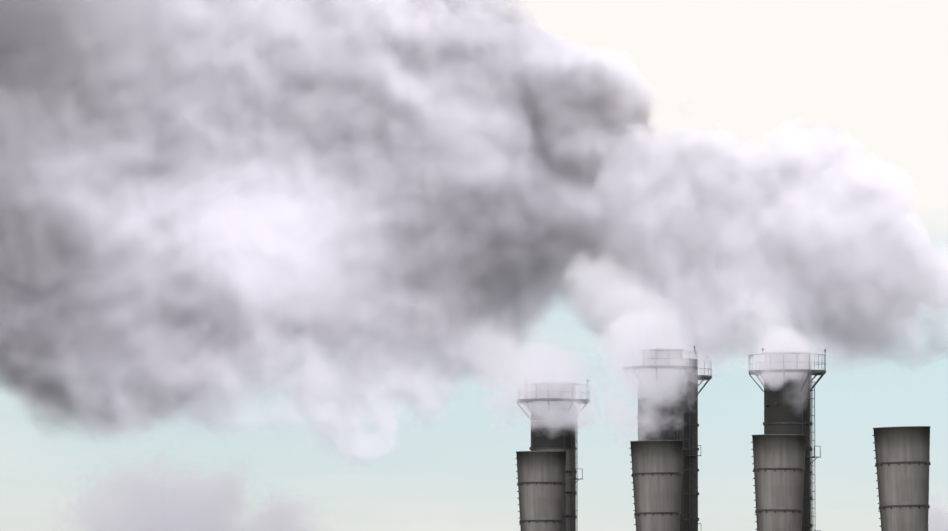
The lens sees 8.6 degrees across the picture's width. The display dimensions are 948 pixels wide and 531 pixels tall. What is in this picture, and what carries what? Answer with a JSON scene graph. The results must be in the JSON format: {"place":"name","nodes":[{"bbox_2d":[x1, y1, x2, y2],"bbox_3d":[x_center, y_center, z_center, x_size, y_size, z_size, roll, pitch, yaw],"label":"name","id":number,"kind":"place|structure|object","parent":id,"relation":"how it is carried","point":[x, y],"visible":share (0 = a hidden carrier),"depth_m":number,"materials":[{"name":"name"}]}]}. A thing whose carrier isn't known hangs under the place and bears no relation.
{"place":"outdoors","nodes":[
{"label":"outdoors","id":0,"kind":"place"},
{"bbox_2d":[0,0,947,530],"label":"sky","id":1,"kind":"structure","parent":0,"point":[266,265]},
{"label":"ground","id":2,"kind":"structure","parent":0,"visible":0},
{"bbox_2d":[515,451,565,530],"bbox_3d":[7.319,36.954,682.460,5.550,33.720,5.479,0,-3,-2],"label":"bypass stack","id":3,"kind":"object","parent":2,"relation":"on","point":[541,481],"visible":0.94,"depth_m":681.02,"materials":[{"name":"metal"}]},
{"bbox_2d":[516,379,589,530],"bbox_3d":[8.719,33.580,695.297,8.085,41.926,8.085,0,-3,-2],"label":"stack","id":4,"kind":"object","parent":2,"relation":"on","point":[567,442],"visible":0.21,"depth_m":694.02,"materials":[{"name":"paint"}]},
{"bbox_2d":[629,440,682,530],"bbox_3d":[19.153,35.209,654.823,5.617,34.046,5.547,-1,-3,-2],"label":"bypass stack","id":5,"kind":"object","parent":2,"relation":"on","point":[657,473],"visible":1,"depth_m":653.36,"materials":[{"name":"metal"}]},
{"bbox_2d":[623,346,697,530],"bbox_3d":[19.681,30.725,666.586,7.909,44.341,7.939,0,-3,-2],"label":"stack","id":6,"kind":"object","parent":2,"relation":"on","point":[671,433],"visible":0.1,"depth_m":665.31,"materials":[{"name":"paint"}]},
{"bbox_2d":[683,357,711,530],"bbox_3d":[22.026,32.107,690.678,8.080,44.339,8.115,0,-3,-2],"label":"stack","id":7,"kind":"object","parent":2,"relation":"on","point":[691,494],"visible":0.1,"depth_m":689.38,"materials":[{"name":"paint"}]},
{"bbox_2d":[751,434,806,530],"bbox_3d":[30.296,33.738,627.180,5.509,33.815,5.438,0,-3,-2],"label":"bypass stack","id":8,"kind":"object","parent":2,"relation":"on","point":[779,466],"visible":1,"depth_m":625.76,"materials":[{"name":"metal"}]},
{"bbox_2d":[749,348,825,530],"bbox_3d":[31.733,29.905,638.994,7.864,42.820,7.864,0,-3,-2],"label":"stack","id":9,"kind":"object","parent":2,"relation":"on","point":[781,416],"visible":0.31,"depth_m":637.91,"materials":[{"name":"paint"}]},
{"bbox_2d":[872,426,930,530],"bbox_3d":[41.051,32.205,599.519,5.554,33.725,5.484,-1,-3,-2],"label":"bypass stack","id":10,"kind":"object","parent":2,"relation":"on","point":[902,458],"visible":1,"depth_m":598.07,"materials":[{"name":"metal"}]}
]}

